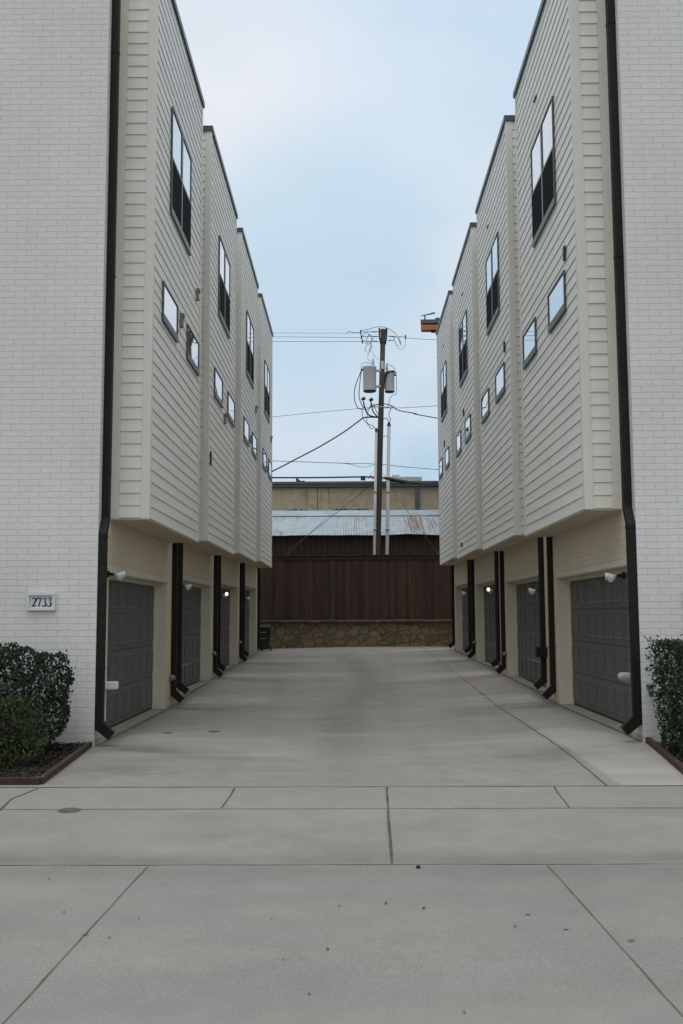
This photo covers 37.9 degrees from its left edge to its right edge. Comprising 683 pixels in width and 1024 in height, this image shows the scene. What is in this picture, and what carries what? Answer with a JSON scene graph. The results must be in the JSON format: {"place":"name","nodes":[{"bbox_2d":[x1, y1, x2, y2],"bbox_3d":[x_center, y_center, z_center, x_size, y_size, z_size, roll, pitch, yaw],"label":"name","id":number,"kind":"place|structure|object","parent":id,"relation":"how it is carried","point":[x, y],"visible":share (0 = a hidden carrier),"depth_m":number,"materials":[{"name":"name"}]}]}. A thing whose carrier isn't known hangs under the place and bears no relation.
{"place":"outdoors","nodes":[
{"label":"outdoors","id":0,"kind":"place"},
{"bbox_2d":[0,741,84,776],"bbox_3d":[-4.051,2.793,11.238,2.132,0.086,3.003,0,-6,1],"label":"bark mulch","id":1,"kind":"object","parent":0,"point":[60,747],"visible":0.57,"depth_m":11.09,"materials":[{"name":"brown wood"}]},
{"bbox_2d":[0,683,54,767],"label":"nandina shrub","id":2,"kind":"object","parent":1,"relation":"on","point":[27,731],"visible":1,"depth_m":10.91,"materials":[{"name":"green plant"}]},
{"bbox_2d":[0,641,75,751],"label":"boxwood shrub","id":3,"kind":"object","parent":1,"relation":"on","point":[39,659],"visible":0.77,"depth_m":11.91,"materials":[{"name":"green plant"}]},
{"bbox_2d":[0,742,91,784],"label":"bed edging","id":4,"kind":"object","parent":1,"relation":"on","point":[49,774],"visible":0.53,"depth_m":10.05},
{"bbox_2d":[0,864,682,1023],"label":"street","id":5,"kind":"structure","parent":0,"point":[204,944],"depth_m":5.24,"materials":[{"name":"concrete"}]},
{"bbox_2d":[2,866,147,1023],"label":"pavement joint","id":6,"kind":"object","parent":5,"relation":"on","point":[71,948],"visible":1,"depth_m":5.08,"materials":[{"name":"grey concrete"}]},
{"bbox_2d":[0,864,514,865],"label":"pavement joint","id":7,"kind":"object","parent":5,"relation":"on","point":[342,864],"visible":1,"depth_m":6.93,"materials":[{"name":"grey concrete"}]},
{"bbox_2d":[548,866,682,1015],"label":"pavement joint","id":8,"kind":"object","parent":5,"relation":"on","point":[656,986],"visible":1,"depth_m":5.09,"materials":[{"name":"grey concrete"}]},
{"bbox_2d":[0,646,682,787],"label":"driveway","id":9,"kind":"structure","parent":0,"point":[368,716],"depth_m":13.54,"materials":[{"name":"concrete"}]},
{"bbox_2d":[0,0,204,746],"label":"townhouse","id":10,"kind":"structure","parent":9,"relation":"on","point":[102,104],"depth_m":13.68,"materials":[{"name":"white brick"}]},
{"bbox_2d":[26,593,55,610],"bbox_3d":[-3.894,1.164,12.915,0.365,0.224,0.042,0,-6,1],"label":"address plaque","id":11,"kind":"object","parent":10,"relation":"attached to","point":[40,601],"visible":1,"depth_m":12.92,"materials":[{"name":"stone"}]},
{"bbox_2d":[106,580,153,727],"bbox_3d":[-3.405,2.165,15.633,0.064,2.215,4.320,0,-6,1],"label":"garage door","id":12,"kind":"structure","parent":10,"relation":"in","point":[130,605],"depth_m":15.87,"materials":[{"name":"paint"}]},
{"bbox_2d":[161,281,178,342],"bbox_3d":[-2.644,-3.064,15.334,0.062,0.600,1.234,0,-6,1],"label":"window","id":13,"kind":"structure","parent":10,"relation":"in","point":[169,316],"depth_m":15.24,"materials":[{"name":"clear glass"}]},
{"bbox_2d":[169,106,191,255],"bbox_3d":[-2.646,-5.391,16.410,0.062,1.730,1.854,0,-6,1],"label":"window","id":14,"kind":"structure","parent":10,"relation":"in","point":[181,161],"depth_m":16.26,"materials":[{"name":"black glass"}]},
{"bbox_2d":[186,324,199,375],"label":"window","id":15,"kind":"structure","parent":10,"relation":"in","point":[192,345],"depth_m":17.45,"materials":[{"name":"clear glass"}]},
{"bbox_2d":[96,653,255,745],"bbox_3d":[-3.049,3.959,23.749,0.044,0.384,22.000,0,-6,1],"label":"pavement joint","id":16,"kind":"object","parent":9,"relation":"on","point":[167,709],"visible":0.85,"depth_m":17.21,"materials":[{"name":"grey concrete"}]},
{"bbox_2d":[172,125,237,705],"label":"townhouse","id":17,"kind":"structure","parent":9,"relation":"on","point":[197,619],"depth_m":21.26,"materials":[{"name":"beige paint"}]},
{"bbox_2d":[178,587,200,690],"bbox_3d":[-3.351,2.631,21.215,0.064,2.215,4.320,0,-6,1],"label":"garage door","id":18,"kind":"structure","parent":17,"relation":"in","point":[191,617],"depth_m":22.04,"materials":[{"name":"paint"}]},
{"bbox_2d":[213,367,222,407],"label":"window","id":19,"kind":"structure","parent":17,"relation":"in","point":[218,382],"depth_m":20.87,"materials":[{"name":"clear glass"}]},
{"bbox_2d":[218,235,230,338],"bbox_3d":[-2.593,-4.925,21.992,0.062,1.730,1.854,0,-6,1],"label":"window","id":20,"kind":"structure","parent":17,"relation":"in","point":[224,267],"depth_m":21.82,"materials":[{"name":"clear glass"}]},
{"bbox_2d":[227,391,234,427],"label":"window","id":21,"kind":"structure","parent":17,"relation":"in","point":[230,402],"depth_m":22.98,"materials":[{"name":"glass"}]},
{"bbox_2d":[214,228,258,677],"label":"townhouse","id":22,"kind":"structure","parent":9,"relation":"on","point":[230,614],"depth_m":27.09,"materials":[{"name":"beige paint"}]},
{"bbox_2d":[217,588,229,668],"bbox_3d":[-3.298,3.097,26.796,0.064,2.215,4.320,0,-6,1],"label":"garage door","id":23,"kind":"structure","parent":22,"relation":"in","point":[225,612],"depth_m":27.99,"materials":[{"name":"paint"}]},
{"bbox_2d":[243,416,249,446],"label":"window","id":24,"kind":"structure","parent":22,"relation":"in","point":[245,424],"depth_m":26.36,"materials":[{"name":"glass"}]},
{"bbox_2d":[246,310,253,388],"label":"window","id":25,"kind":"structure","parent":22,"relation":"in","point":[249,327],"depth_m":27.41,"materials":[{"name":"glass"}]},
{"bbox_2d":[252,432,256,459],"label":"window","id":26,"kind":"structure","parent":22,"relation":"in","point":[254,440],"depth_m":28.66,"materials":[{"name":"clear glass"}]},
{"bbox_2d":[240,293,272,661],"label":"townhouse","id":27,"kind":"structure","parent":9,"relation":"on","point":[251,607],"depth_m":32.76,"materials":[{"name":"beige paint"}]},
{"bbox_2d":[243,590,248,654],"bbox_3d":[-3.234,3.565,32.378,0.042,2.211,4.316,0,-6,1],"label":"garage door","id":28,"kind":"structure","parent":27,"relation":"in","point":[246,591],"depth_m":33.74,"materials":[{"name":"paint"}]},
{"bbox_2d":[262,448,266,471],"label":"window","id":29,"kind":"structure","parent":27,"relation":"in","point":[264,454],"depth_m":31.98,"materials":[{"name":"clear glass"}]},
{"bbox_2d":[264,360,269,422],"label":"window","id":30,"kind":"structure","parent":27,"relation":"in","point":[266,371],"depth_m":32.93,"materials":[{"name":"glass"}]},
{"bbox_2d":[268,459,271,480],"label":"window","id":31,"kind":"structure","parent":27,"relation":"in","point":[269,462],"depth_m":34.18,"materials":[{"name":"clear glass"}]},
{"bbox_2d":[257,624,271,650],"bbox_3d":[-2.809,4.540,35.984,0.540,0.949,0.733,0,-6,1],"label":"wheeled bin","id":32,"kind":"object","parent":9,"relation":"on","point":[265,632],"visible":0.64,"depth_m":35.69,"materials":[{"name":"plastic"}]},
{"bbox_2d":[260,619,451,648],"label":"stone wall","id":33,"kind":"structure","parent":9,"relation":"on","point":[356,633],"depth_m":37.71,"materials":[{"name":"brown stone"}]},
{"bbox_2d":[260,554,451,619],"bbox_3d":[1.089,3.087,38.096,19.452,2.905,0.240,0,-6,1],"label":"wooden fence","id":34,"kind":"object","parent":33,"relation":"on","point":[360,587],"visible":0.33,"depth_m":38.08,"materials":[{"name":"brown wood"}]},
{"bbox_2d":[436,290,473,659],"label":"townhouse","id":35,"kind":"structure","parent":9,"relation":"on","point":[461,642],"depth_m":32.06,"materials":[{"name":"beige paint"}]},
{"bbox_2d":[421,312,439,332],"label":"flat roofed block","id":36,"kind":"structure","parent":35,"relation":"attached to","point":[429,325],"depth_m":44.27,"materials":[{"name":"brick"}]},
{"bbox_2d":[439,457,442,479],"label":"window","id":37,"kind":"structure","parent":35,"relation":"in","point":[441,461],"depth_m":33.48,"materials":[{"name":"clear glass"}]},
{"bbox_2d":[440,360,446,422],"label":"window","id":38,"kind":"structure","parent":35,"relation":"in","point":[443,375],"depth_m":32.35,"materials":[{"name":"glass"}]},
{"bbox_2d":[445,446,449,469],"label":"window","id":39,"kind":"structure","parent":35,"relation":"in","point":[447,460],"depth_m":31.29,"materials":[{"name":"glass"}]},
{"bbox_2d":[462,587,471,651],"bbox_3d":[4.103,3.391,31.661,0.042,2.136,4.396,0,-6,1],"label":"garage door","id":40,"kind":"structure","parent":35,"relation":"in","point":[464,598],"depth_m":32.99,"materials":[{"name":"paint"}]},
{"bbox_2d":[452,222,503,673],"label":"townhouse","id":41,"kind":"structure","parent":9,"relation":"on","point":[485,609],"depth_m":26.32,"materials":[{"name":"beige paint"}]},
{"bbox_2d":[456,430,461,456],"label":"window","id":42,"kind":"structure","parent":41,"relation":"in","point":[458,438],"depth_m":27.98,"materials":[{"name":"glass"}]},
{"bbox_2d":[458,310,467,387],"bbox_3d":[3.289,-4.376,26.875,0.062,1.670,1.794,0,-6,1],"label":"window","id":43,"kind":"structure","parent":41,"relation":"in","point":[462,331],"depth_m":26.71,"materials":[{"name":"glass"}]},
{"bbox_2d":[464,413,471,443],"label":"window","id":44,"kind":"structure","parent":41,"relation":"in","point":[467,422],"depth_m":25.75,"materials":[{"name":"clear glass"}]},
{"bbox_2d":[484,585,499,665],"bbox_3d":[4.061,2.923,26.080,0.064,2.140,4.400,0,-6,1],"label":"garage door","id":45,"kind":"structure","parent":41,"relation":"in","point":[489,599],"depth_m":27.11,"materials":[{"name":"paint"}]},
{"bbox_2d":[475,115,551,699],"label":"townhouse","id":46,"kind":"structure","parent":9,"relation":"on","point":[524,608],"depth_m":20.48,"materials":[{"name":"beige paint"}]},
{"bbox_2d":[481,388,489,423],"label":"window","id":47,"kind":"structure","parent":46,"relation":"in","point":[485,400],"depth_m":22.45,"materials":[{"name":"clear glass"}]},
{"bbox_2d":[485,232,499,334],"bbox_3d":[3.236,-4.841,21.293,0.062,1.670,1.794,0,-6,1],"label":"window","id":48,"kind":"structure","parent":46,"relation":"in","point":[492,271],"depth_m":21.19,"materials":[{"name":"black glass"}]},
{"bbox_2d":[495,362,505,403],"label":"window","id":49,"kind":"structure","parent":46,"relation":"in","point":[500,382],"depth_m":20.20,"materials":[{"name":"glass"}]},
{"bbox_2d":[516,581,545,686],"bbox_3d":[4.008,2.457,20.498,0.064,2.140,4.400,0,-6,1],"label":"garage door","id":50,"kind":"structure","parent":46,"relation":"in","point":[529,666],"depth_m":21.27,"materials":[{"name":"paint"}]},
{"bbox_2d":[422,648,606,784],"bbox_3d":[2.761,3.824,23.345,0.078,0.440,27.720,0,-6,1],"label":"pavement joint","id":51,"kind":"object","parent":9,"relation":"on","point":[534,730],"visible":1,"depth_m":13.12,"materials":[{"name":"grey concrete"}]},
{"bbox_2d":[455,650,641,741],"bbox_3d":[3.765,3.767,23.150,0.046,0.351,22.100,0,-6,1],"label":"pavement joint","id":52,"kind":"object","parent":9,"relation":"on","point":[560,705],"visible":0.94,"depth_m":16.22,"materials":[{"name":"grey concrete"}]},
{"bbox_2d":[513,0,682,741],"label":"townhouse","id":53,"kind":"structure","parent":9,"relation":"on","point":[598,93],"depth_m":13.33,"materials":[{"name":"beige paint"}]},
{"bbox_2d":[522,317,537,368],"bbox_3d":[3.206,-2.858,16.936,0.062,0.590,1.174,0,-6,1],"label":"window","id":54,"kind":"structure","parent":53,"relation":"in","point":[529,339],"depth_m":16.83,"materials":[{"name":"glass"}]},
{"bbox_2d":[530,96,556,247],"bbox_3d":[3.182,-5.307,15.712,0.062,1.670,1.794,0,-6,1],"label":"window","id":55,"kind":"structure","parent":53,"relation":"in","point":[542,152],"depth_m":15.58,"materials":[{"name":"glass"}]},
{"bbox_2d":[547,270,566,333],"bbox_3d":[3.185,-3.089,14.708,0.062,0.590,1.174,0,-6,1],"label":"window","id":56,"kind":"structure","parent":53,"relation":"in","point":[556,298],"depth_m":14.62,"materials":[{"name":"glass"}]},
{"bbox_2d":[570,573,631,723],"bbox_3d":[3.954,1.992,14.917,0.064,2.140,4.400,0,-6,1],"label":"garage door","id":57,"kind":"structure","parent":53,"relation":"in","point":[599,617],"depth_m":15.08,"materials":[{"name":"paint"}]},
{"bbox_2d":[646,684,656,696],"bbox_3d":[3.762,2.168,12.125,0.120,0.165,0.119,0,-6,1],"label":"outdoor tap","id":58,"kind":"object","parent":53,"relation":"attached to","point":[649,687],"visible":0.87,"depth_m":12.08,"materials":[{"name":"metal"}]},
{"bbox_2d":[0,808,682,864],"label":"driveway apron","id":59,"kind":"object","parent":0,"point":[361,836],"visible":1,"depth_m":7.64,"materials":[{"name":"concrete"}]},
{"bbox_2d":[386,787,392,862],"bbox_3d":[0.390,2.539,8.239,0.029,0.096,2.521,0,-6,2],"label":"pavement joint","id":60,"kind":"object","parent":59,"relation":"on","point":[390,837],"visible":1,"depth_m":7.83,"materials":[{"name":"grey concrete"}]},
{"bbox_2d":[0,786,682,809],"bbox_3d":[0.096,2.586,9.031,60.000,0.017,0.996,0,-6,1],"label":"sidewalk","id":61,"kind":"structure","parent":0,"point":[357,797],"depth_m":9.01,"materials":[{"name":"concrete"}]},
{"bbox_2d":[0,788,37,809],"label":"pavement joint","id":62,"kind":"object","parent":61,"relation":"on","point":[3,806],"visible":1,"depth_m":8.93,"materials":[{"name":"grey concrete"}]},
{"bbox_2d":[57,808,81,812],"bbox_3d":[-2.329,2.560,8.524,0.210,0.028,0.210,0,-6,1],"label":"manhole cover","id":63,"kind":"object","parent":61,"relation":"in","point":[68,810],"visible":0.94,"depth_m":8.48,"materials":[{"name":"metal"}]},
{"bbox_2d":[0,785,682,787],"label":"pavement joint","id":64,"kind":"object","parent":61,"relation":"on","point":[385,786],"visible":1,"depth_m":9.53,"materials":[{"name":"grey concrete"}]},
{"bbox_2d":[234,807,682,808],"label":"pavement joint","id":65,"kind":"object","parent":61,"relation":"on","point":[360,808],"visible":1,"depth_m":8.53,"materials":[{"name":"grey concrete"}]},
{"bbox_2d":[272,475,438,515],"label":"warehouse","id":66,"kind":"structure","parent":0,"point":[298,495],"depth_m":54.35,"materials":[{"name":"concrete"}]},
{"bbox_2d":[272,510,439,554],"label":"metal shed","id":67,"kind":"structure","parent":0,"point":[343,535],"depth_m":44.18,"materials":[{"name":"silver metal"}]},
{"bbox_2d":[176,0,540,481],"label":"sky","id":68,"kind":"structure","parent":0,"point":[356,139],"materials":[{"name":"blue"}]},
{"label":"planting bed","id":69,"kind":"structure","parent":0,"visible":0},
{"bbox_2d":[640,632,682,755],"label":"clipped hedge","id":70,"kind":"object","parent":69,"relation":"on","point":[674,704],"visible":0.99,"depth_m":11.25,"materials":[{"name":"green plant"}]},
{"bbox_2d":[645,737,682,773],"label":"bed edging","id":71,"kind":"object","parent":69,"relation":"on","point":[671,759],"visible":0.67,"depth_m":10.96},
{"bbox_2d":[656,741,682,762],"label":"bark mulch","id":72,"kind":"object","parent":69,"relation":"on","point":[674,754],"visible":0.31,"depth_m":11.07,"materials":[{"name":"brown wood"}]},
{"label":"back lot","id":73,"kind":"structure","parent":0,"visible":0},
{"bbox_2d":[346,326,405,554],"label":"utility pole","id":74,"kind":"object","parent":73,"relation":"on","point":[386,380],"visible":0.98,"depth_m":42.46,"materials":[{"name":"brown wood"}]},
{"bbox_2d":[273,341,367,341],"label":"overhead wire","id":75,"kind":"object","parent":74,"relation":"attached to","point":[319,341],"visible":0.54,"depth_m":42.99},
{"bbox_2d":[274,407,370,416],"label":"overhead wire","id":76,"kind":"object","parent":74,"relation":"attached to","point":[317,412],"visible":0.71,"depth_m":42.67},
{"bbox_2d":[272,416,376,471],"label":"overhead wire","id":77,"kind":"object","parent":74,"relation":"attached to","point":[324,443],"visible":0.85,"depth_m":42.51,"materials":[{"name":"black rubber"}]},
{"bbox_2d":[283,481,373,554],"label":"overhead wire","id":78,"kind":"object","parent":74,"relation":"attached to","point":[330,517],"visible":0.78,"depth_m":42.86,"materials":[{"name":"black metal"}]},
{"bbox_2d":[292,471,373,549],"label":"overhead wire","id":79,"kind":"object","parent":74,"relation":"attached to","point":[340,504],"visible":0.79,"depth_m":42.64,"materials":[{"name":"black metal"}]},
{"bbox_2d":[272,476,438,485],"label":"overhead wire","id":80,"kind":"object","parent":74,"relation":"attached to","point":[356,477],"visible":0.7,"depth_m":42.35,"materials":[{"name":"black rubber"}]},
{"bbox_2d":[361,475,406,483],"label":"cable closure","id":81,"kind":"object","parent":80,"relation":"hanging from","point":[391,479],"visible":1,"depth_m":42.23,"materials":[{"name":"black rubber"}]},
{"bbox_2d":[282,461,438,469],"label":"overhead wire","id":82,"kind":"object","parent":74,"relation":"attached to","point":[358,463],"visible":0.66,"depth_m":42.42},
{"bbox_2d":[372,403,437,418],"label":"overhead wire","id":83,"kind":"object","parent":74,"relation":"attached to","point":[408,412],"visible":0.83,"depth_m":42.62,"materials":[{"name":"black rubber"}]},
{"bbox_2d":[383,473,437,552],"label":"overhead wire","id":84,"kind":"object","parent":74,"relation":"attached to","point":[411,517],"visible":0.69,"depth_m":42.62,"materials":[{"name":"black metal"}]}
]}

